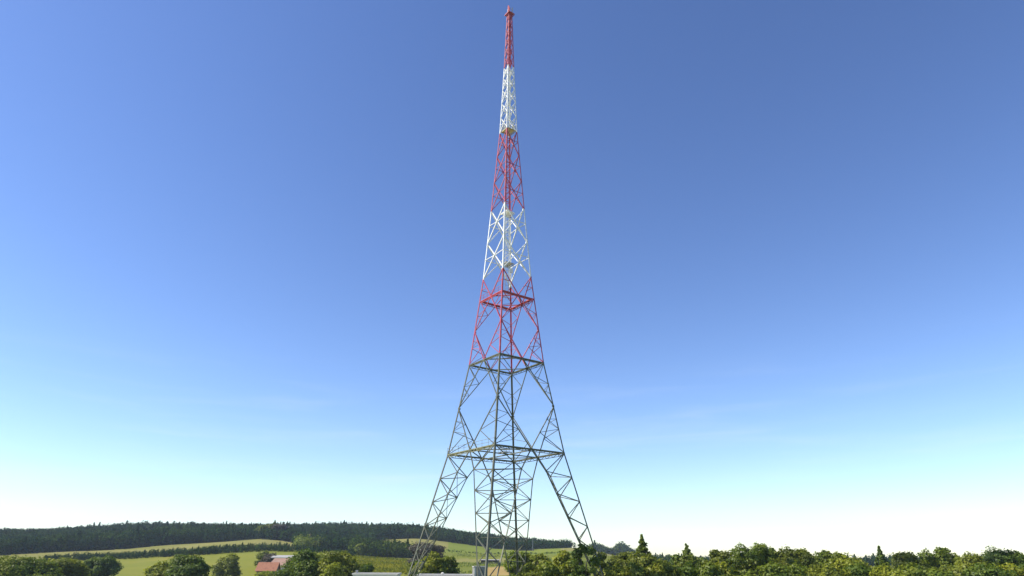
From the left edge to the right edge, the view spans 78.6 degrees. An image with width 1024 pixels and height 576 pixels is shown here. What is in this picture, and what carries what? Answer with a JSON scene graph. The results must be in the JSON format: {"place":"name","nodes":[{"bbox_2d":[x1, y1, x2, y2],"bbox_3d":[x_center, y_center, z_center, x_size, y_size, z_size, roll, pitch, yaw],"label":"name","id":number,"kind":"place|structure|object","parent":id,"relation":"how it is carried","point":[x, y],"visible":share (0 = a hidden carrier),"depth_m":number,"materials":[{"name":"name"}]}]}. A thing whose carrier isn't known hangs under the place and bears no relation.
{"place":"outdoors","nodes":[
{"label":"outdoors","id":0,"kind":"place"},
{"bbox_2d":[0,537,944,575],"bbox_3d":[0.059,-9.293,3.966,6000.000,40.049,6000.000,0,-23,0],"label":"ground","id":1,"kind":"structure","parent":0,"point":[137,566],"depth_m":478.42,"materials":[{"name":"green plant"}]},
{"bbox_2d":[0,554,63,575],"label":"broadleaf tree","id":2,"kind":"object","parent":1,"relation":"on","point":[25,566],"visible":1,"depth_m":145.19,"materials":[{"name":"green plant"}]},
{"bbox_2d":[48,556,90,575],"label":"broadleaf tree","id":3,"kind":"object","parent":1,"relation":"on","point":[71,567],"visible":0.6,"depth_m":158.24,"materials":[{"name":"green plant"}]},
{"bbox_2d":[84,555,123,575],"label":"broadleaf tree","id":4,"kind":"object","parent":1,"relation":"on","point":[106,565],"visible":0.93,"depth_m":217.69,"materials":[{"name":"green plant"}]},
{"bbox_2d":[142,560,171,575],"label":"broadleaf tree","id":5,"kind":"object","parent":1,"relation":"on","point":[159,568],"visible":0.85,"depth_m":152.82,"materials":[{"name":"green plant"}]},
{"bbox_2d":[165,553,212,575],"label":"broadleaf tree","id":6,"kind":"object","parent":1,"relation":"on","point":[184,565],"visible":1,"depth_m":149.43,"materials":[{"name":"green plant"}]},
{"bbox_2d":[42,541,356,560],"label":"hedge","id":7,"kind":"object","parent":1,"relation":"on","point":[226,548],"visible":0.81,"depth_m":413.47,"materials":[{"name":"green plant"}]},
{"bbox_2d":[0,520,402,554],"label":"forest","id":8,"kind":"object","parent":1,"relation":"on","point":[89,537],"visible":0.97,"depth_m":580.28,"materials":[{"name":"green plant"}]},
{"bbox_2d":[211,553,242,575],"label":"broadleaf tree","id":9,"kind":"object","parent":1,"relation":"on","point":[226,566],"visible":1,"depth_m":234.91,"materials":[{"name":"green plant"}]},
{"bbox_2d":[254,525,267,536],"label":"broadleaf tree","id":10,"kind":"object","parent":1,"relation":"on","point":[259,527],"visible":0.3,"depth_m":602.24,"materials":[{"name":"green plant"}]},
{"bbox_2d":[254,550,268,565],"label":"bush","id":11,"kind":"object","parent":1,"relation":"on","point":[259,555],"visible":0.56,"depth_m":315.15,"materials":[{"name":"green plant"}]},
{"bbox_2d":[257,552,276,564],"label":"bush","id":12,"kind":"object","parent":1,"relation":"on","point":[267,558],"visible":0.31,"depth_m":300.77,"materials":[{"name":"green plant"}]},
{"bbox_2d":[255,562,280,573],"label":"farmhouse","id":13,"kind":"object","parent":1,"relation":"on","point":[266,566],"visible":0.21,"depth_m":237.43,"materials":[{"name":"tile"}]},
{"bbox_2d":[254,571,284,575],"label":"bush","id":14,"kind":"object","parent":1,"relation":"on","point":[265,573],"visible":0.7,"depth_m":209.69,"materials":[{"name":"green plant"}]},
{"bbox_2d":[271,524,288,537],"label":"broadleaf tree","id":15,"kind":"object","parent":1,"relation":"on","point":[277,527],"visible":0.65,"depth_m":598.10,"materials":[{"name":"green plant"}]},
{"bbox_2d":[271,555,293,558],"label":"barn","id":16,"kind":"structure","parent":1,"relation":"on","point":[280,556],"depth_m":300.80,"materials":[{"name":"white metal"}]},
{"bbox_2d":[272,558,294,568],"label":"farmhouse","id":17,"kind":"object","parent":1,"relation":"on","point":[281,560],"visible":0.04,"depth_m":260.12,"materials":[{"name":"pink ceramic"}]},
{"bbox_2d":[269,548,322,575],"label":"broadleaf tree","id":18,"kind":"object","parent":1,"relation":"on","point":[305,562],"visible":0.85,"depth_m":134.47,"materials":[{"name":"green plant"}]},
{"bbox_2d":[292,534,326,548],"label":"grove","id":19,"kind":"object","parent":1,"relation":"on","point":[305,542],"visible":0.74,"depth_m":488.08,"materials":[{"name":"green plant"}]},
{"bbox_2d":[320,562,347,575],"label":"bush","id":20,"kind":"object","parent":1,"relation":"on","point":[334,569],"visible":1,"depth_m":124.06,"materials":[{"name":"green plant"}]},
{"bbox_2d":[315,550,361,575],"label":"broadleaf tree","id":21,"kind":"object","parent":1,"relation":"on","point":[344,557],"visible":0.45,"depth_m":132.63,"materials":[{"name":"green plant"}]},
{"bbox_2d":[353,543,367,555],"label":"broadleaf tree","id":22,"kind":"object","parent":1,"relation":"on","point":[361,548],"visible":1,"depth_m":445.51,"materials":[{"name":"green plant"}]},
{"bbox_2d":[359,563,374,572],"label":"bush","id":23,"kind":"object","parent":1,"relation":"on","point":[367,568],"visible":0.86,"depth_m":149.82,"materials":[{"name":"green plant"}]},
{"bbox_2d":[352,570,401,575],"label":"flat roofed building","id":24,"kind":"structure","parent":1,"relation":"on","point":[357,573],"depth_m":120.05,"materials":[{"name":"white metal"}]},
{"bbox_2d":[345,535,413,557],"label":"forest","id":25,"kind":"object","parent":1,"relation":"on","point":[389,548],"visible":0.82,"depth_m":472.88,"materials":[{"name":"green plant"}]},
{"bbox_2d":[354,555,409,573],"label":"crop","id":26,"kind":"object","parent":1,"relation":"on","point":[390,567],"visible":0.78,"depth_m":370.36,"materials":[{"name":"green plant"}]},
{"bbox_2d":[408,560,417,575],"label":"bush","id":27,"kind":"object","parent":1,"relation":"on","point":[412,567],"visible":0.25,"depth_m":145.09,"materials":[{"name":"green plant"}]},
{"bbox_2d":[407,541,438,566],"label":"broadleaf tree","id":28,"kind":"object","parent":1,"relation":"on","point":[412,549],"visible":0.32,"depth_m":302.50,"materials":[{"name":"green plant"}]},
{"bbox_2d":[413,551,448,573],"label":"broadleaf tree","id":29,"kind":"object","parent":1,"relation":"on","point":[433,563],"visible":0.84,"depth_m":136.43,"materials":[{"name":"green plant"}]},
{"bbox_2d":[437,545,445,557],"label":"bush","id":30,"kind":"object","parent":1,"relation":"on","point":[440,551],"visible":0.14,"depth_m":315.59,"materials":[{"name":"green plant"}]},
{"bbox_2d":[417,572,471,575],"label":"flat roofed building","id":31,"kind":"structure","parent":1,"relation":"on","point":[442,574],"depth_m":112.73,"materials":[{"name":"white metal"}]},
{"bbox_2d":[440,555,459,573],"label":"broadleaf tree","id":32,"kind":"object","parent":1,"relation":"on","point":[448,561],"visible":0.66,"depth_m":138.27,"materials":[{"name":"green plant"}]},
{"bbox_2d":[472,566,487,575],"bbox_3d":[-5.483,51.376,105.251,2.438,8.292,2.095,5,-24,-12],"label":"equipment cabin","id":33,"kind":"object","parent":1,"relation":"on","point":[474,570],"visible":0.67,"depth_m":105.76,"materials":[{"name":"metal"}]},
{"bbox_2d":[397,523,576,549],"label":"forest","id":34,"kind":"object","parent":1,"relation":"on","point":[411,531],"visible":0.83,"depth_m":674.04,"materials":[{"name":"green plant"}]},
{"bbox_2d":[481,559,498,562],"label":"field shelter","id":35,"kind":"object","parent":1,"relation":"on","point":[489,560],"visible":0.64,"depth_m":432.00,"materials":[{"name":"grey metal"}]},
{"bbox_2d":[444,549,552,553],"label":"hedge","id":36,"kind":"object","parent":1,"relation":"on","point":[498,552],"visible":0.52,"depth_m":565.14,"materials":[{"name":"green plant"}]},
{"bbox_2d":[408,549,590,573],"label":"rough grass","id":37,"kind":"structure","parent":1,"relation":"on","point":[466,563],"depth_m":427.63,"materials":[{"name":"green plant"}]},
{"bbox_2d":[408,5,603,575],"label":"lattice tower","id":38,"kind":"structure","parent":1,"relation":"on","point":[507,130],"depth_m":109.02,"materials":[{"name":"grey metal"}]},
{"bbox_2d":[502,551,534,575],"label":"broadleaf tree","id":39,"kind":"object","parent":1,"relation":"on","point":[510,554],"visible":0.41,"depth_m":122.50,"materials":[{"name":"green plant"}]},
{"bbox_2d":[514,561,540,575],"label":"bush","id":40,"kind":"object","parent":1,"relation":"on","point":[528,570],"visible":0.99,"depth_m":100.35,"materials":[{"name":"green plant"}]},
{"bbox_2d":[532,553,549,575],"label":"broadleaf tree","id":41,"kind":"object","parent":1,"relation":"on","point":[539,556],"visible":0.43,"depth_m":117.11,"materials":[{"name":"green plant"}]},
{"bbox_2d":[535,560,563,575],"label":"bush","id":42,"kind":"object","parent":1,"relation":"on","point":[546,568],"visible":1,"depth_m":97.58,"materials":[{"name":"green plant"}]},
{"bbox_2d":[552,549,571,575],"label":"broadleaf tree","id":43,"kind":"object","parent":1,"relation":"on","point":[560,558],"visible":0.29,"depth_m":113.09,"materials":[{"name":"green plant"}]},
{"bbox_2d":[560,556,584,575],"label":"bush","id":44,"kind":"object","parent":1,"relation":"on","point":[565,568],"visible":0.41,"depth_m":102.31,"materials":[{"name":"green plant"}]},
{"bbox_2d":[568,543,600,575],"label":"broadleaf tree","id":45,"kind":"object","parent":1,"relation":"on","point":[580,569],"visible":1,"depth_m":91.82,"materials":[{"name":"green plant"}]},
{"bbox_2d":[593,551,616,575],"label":"broadleaf tree","id":46,"kind":"object","parent":1,"relation":"on","point":[602,556],"visible":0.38,"depth_m":107.72,"materials":[{"name":"green plant"}]},
{"bbox_2d":[586,540,635,555],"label":"forest","id":47,"kind":"object","parent":1,"relation":"on","point":[616,549],"visible":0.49,"depth_m":1004.74,"materials":[{"name":"green plant"}]},
{"bbox_2d":[601,563,627,575],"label":"bush","id":48,"kind":"object","parent":1,"relation":"on","point":[617,569],"visible":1,"depth_m":94.51,"materials":[{"name":"green plant"}]},
{"bbox_2d":[606,551,631,567],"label":"broadleaf tree","id":49,"kind":"object","parent":1,"relation":"on","point":[622,559],"visible":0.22,"depth_m":111.81,"materials":[{"name":"green plant"}]},
{"bbox_2d":[624,562,645,575],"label":"bush","id":50,"kind":"object","parent":1,"relation":"on","point":[633,569],"visible":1,"depth_m":94.48,"materials":[{"name":"green plant"}]},
{"bbox_2d":[624,551,656,575],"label":"broadleaf tree","id":51,"kind":"object","parent":1,"relation":"on","point":[643,560],"visible":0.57,"depth_m":106.65,"materials":[{"name":"green plant"}]},
{"bbox_2d":[635,534,651,555],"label":"spire tree","id":52,"kind":"object","parent":1,"relation":"on","point":[642,548],"visible":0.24,"depth_m":116.11,"materials":[{"name":"green plant"}]},
{"bbox_2d":[644,558,677,575],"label":"broadleaf tree","id":53,"kind":"object","parent":1,"relation":"on","point":[659,567],"visible":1,"depth_m":101.01,"materials":[{"name":"green plant"}]},
{"bbox_2d":[669,553,683,565],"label":"bush","id":54,"kind":"object","parent":1,"relation":"on","point":[674,557],"visible":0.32,"depth_m":137.55,"materials":[{"name":"green plant"}]},
{"bbox_2d":[670,543,706,575],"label":"tree","id":55,"kind":"object","parent":1,"relation":"on","point":[688,556],"visible":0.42,"depth_m":109.17,"materials":[{"name":"green plant"}]},
{"bbox_2d":[677,561,700,575],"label":"bush","id":56,"kind":"object","parent":1,"relation":"on","point":[685,568],"visible":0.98,"depth_m":94.41,"materials":[{"name":"green plant"}]},
{"bbox_2d":[694,560,726,575],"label":"bush","id":57,"kind":"object","parent":1,"relation":"on","point":[709,569],"visible":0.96,"depth_m":92.67,"materials":[{"name":"green plant"}]},
{"bbox_2d":[703,549,737,571],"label":"broadleaf tree","id":58,"kind":"object","parent":1,"relation":"on","point":[716,554],"visible":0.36,"depth_m":111.45,"materials":[{"name":"green plant"}]},
{"bbox_2d":[714,559,738,575],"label":"bush","id":59,"kind":"object","parent":1,"relation":"on","point":[726,569],"visible":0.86,"depth_m":93.09,"materials":[{"name":"green plant"}]},
{"bbox_2d":[727,541,781,575],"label":"broadleaf tree","id":60,"kind":"object","parent":1,"relation":"on","point":[755,556],"visible":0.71,"depth_m":108.85,"materials":[{"name":"green plant"}]},
{"bbox_2d":[739,561,791,575],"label":"bush","id":61,"kind":"object","parent":1,"relation":"on","point":[772,569],"visible":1,"depth_m":89.34,"materials":[{"name":"green plant"}]},
{"bbox_2d":[774,544,822,570],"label":"broadleaf tree","id":62,"kind":"object","parent":1,"relation":"on","point":[800,555],"visible":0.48,"depth_m":107.20,"materials":[{"name":"green plant"}]},
{"bbox_2d":[787,560,812,575],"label":"bush","id":63,"kind":"object","parent":1,"relation":"on","point":[797,570],"visible":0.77,"depth_m":90.72,"materials":[{"name":"green plant"}]},
{"bbox_2d":[651,552,982,566],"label":"forest","id":64,"kind":"object","parent":1,"relation":"on","point":[865,559],"visible":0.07,"depth_m":539.60,"materials":[{"name":"green plant"}]},
{"bbox_2d":[805,562,849,575],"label":"bush","id":65,"kind":"object","parent":1,"relation":"on","point":[827,570],"visible":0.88,"depth_m":93.39,"materials":[{"name":"green plant"}]},
{"bbox_2d":[813,549,842,566],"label":"broadleaf tree","id":66,"kind":"object","parent":1,"relation":"on","point":[823,556],"visible":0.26,"depth_m":115.82,"materials":[{"name":"green plant"}]},
{"bbox_2d":[826,552,872,574],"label":"broadleaf tree","id":67,"kind":"object","parent":1,"relation":"on","point":[843,561],"visible":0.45,"depth_m":102.38,"materials":[{"name":"green plant"}]},
{"bbox_2d":[840,562,873,575],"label":"bush","id":68,"kind":"object","parent":1,"relation":"on","point":[860,569],"visible":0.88,"depth_m":94.10,"materials":[{"name":"green plant"}]},
{"bbox_2d":[873,545,890,569],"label":"conifer tree","id":69,"kind":"object","parent":1,"relation":"on","point":[880,558],"visible":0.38,"depth_m":119.19,"materials":[{"name":"green plant"}]},
{"bbox_2d":[867,562,912,575],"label":"bush","id":70,"kind":"object","parent":1,"relation":"on","point":[884,570],"visible":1,"depth_m":91.70,"materials":[{"name":"green plant"}]},
{"bbox_2d":[887,551,936,569],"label":"broadleaf tree","id":71,"kind":"object","parent":1,"relation":"on","point":[902,558],"visible":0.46,"depth_m":109.12,"materials":[{"name":"green plant"}]},
{"bbox_2d":[897,560,961,575],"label":"bush","id":72,"kind":"object","parent":1,"relation":"on","point":[916,570],"visible":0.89,"depth_m":92.82,"materials":[{"name":"green plant"}]},
{"bbox_2d":[916,547,959,569],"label":"broadleaf tree","id":73,"kind":"object","parent":1,"relation":"on","point":[941,556],"visible":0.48,"depth_m":117.16,"materials":[{"name":"green plant"}]},
{"bbox_2d":[939,560,976,575],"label":"bush","id":74,"kind":"object","parent":1,"relation":"on","point":[958,569],"visible":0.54,"depth_m":95.08,"materials":[{"name":"green plant"}]},
{"bbox_2d":[954,551,990,566],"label":"broadleaf tree","id":75,"kind":"object","parent":1,"relation":"on","point":[968,558],"visible":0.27,"depth_m":105.50,"materials":[{"name":"green plant"}]},
{"bbox_2d":[962,562,1018,575],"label":"bush","id":76,"kind":"object","parent":1,"relation":"on","point":[982,570],"visible":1,"depth_m":91.61,"materials":[{"name":"green plant"}]},
{"bbox_2d":[979,546,1023,569],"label":"broadleaf tree","id":77,"kind":"object","parent":1,"relation":"on","point":[1000,556],"visible":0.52,"depth_m":111.13,"materials":[{"name":"green plant"}]},
{"bbox_2d":[995,562,1023,575],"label":"bush","id":78,"kind":"object","parent":1,"relation":"on","point":[1019,571],"visible":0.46,"depth_m":92.92,"materials":[{"name":"green plant"}]},
{"bbox_2d":[0,0,1023,558],"label":"sky","id":79,"kind":"structure","parent":0,"point":[776,247],"materials":[{"name":"blue"}]}
]}

